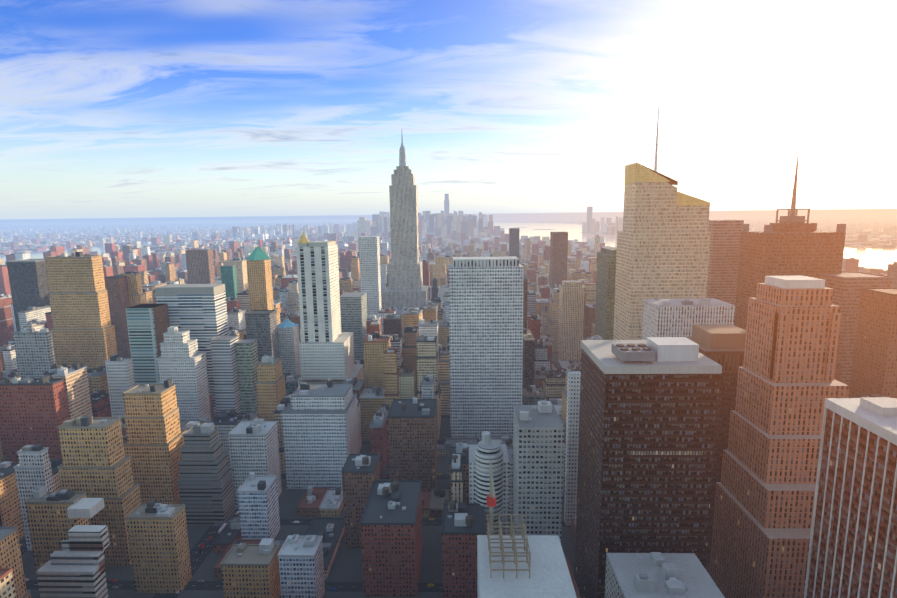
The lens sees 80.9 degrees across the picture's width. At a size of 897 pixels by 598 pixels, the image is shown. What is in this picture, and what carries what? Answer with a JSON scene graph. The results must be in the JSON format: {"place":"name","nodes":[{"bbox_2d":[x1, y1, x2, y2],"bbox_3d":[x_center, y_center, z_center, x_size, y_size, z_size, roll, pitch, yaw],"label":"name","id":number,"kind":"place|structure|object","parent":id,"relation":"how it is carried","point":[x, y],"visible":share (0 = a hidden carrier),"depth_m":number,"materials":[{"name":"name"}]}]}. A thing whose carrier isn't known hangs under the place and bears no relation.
{"place":"outdoors","nodes":[
{"label":"outdoors","id":0,"kind":"place"},
{"bbox_2d":[0,222,356,255],"bbox_3d":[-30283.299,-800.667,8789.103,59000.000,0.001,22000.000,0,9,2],"label":"land","id":1,"kind":"structure","parent":0,"point":[81,226],"depth_m":16181.56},
{"bbox_2d":[19,240,570,597],"bbox_3d":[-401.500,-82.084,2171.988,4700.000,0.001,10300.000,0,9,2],"label":"cars","id":2,"kind":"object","parent":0,"point":[212,531],"depth_m":387.42,"materials":[{"name":"black metal"}]},
{"bbox_2d":[19,237,709,597],"bbox_3d":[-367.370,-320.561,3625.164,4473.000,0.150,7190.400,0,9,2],"label":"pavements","id":3,"kind":"structure","parent":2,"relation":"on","point":[346,566],"depth_m":411.81,"materials":[{"name":"grey concrete"}]},
{"bbox_2d":[0,106,896,597],"bbox_3d":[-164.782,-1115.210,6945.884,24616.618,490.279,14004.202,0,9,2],"label":"city","id":4,"kind":"object","parent":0,"point":[718,396],"visible":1,"depth_m":473.80},
{"bbox_2d":[0,208,896,269],"bbox_3d":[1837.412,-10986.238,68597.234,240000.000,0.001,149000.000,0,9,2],"label":"water","id":5,"kind":"structure","parent":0,"point":[879,258],"depth_m":9202.08,"materials":[{"name":"blue liquid"}]},
{"bbox_2d":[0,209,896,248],"bbox_3d":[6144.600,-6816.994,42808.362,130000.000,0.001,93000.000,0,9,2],"label":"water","id":6,"kind":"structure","parent":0,"point":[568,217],"depth_m":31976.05,"materials":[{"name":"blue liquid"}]},
{"bbox_2d":[0,0,896,218],"label":"sky","id":7,"kind":"structure","parent":0,"point":[109,108],"materials":[{"name":"blue"}]}
]}

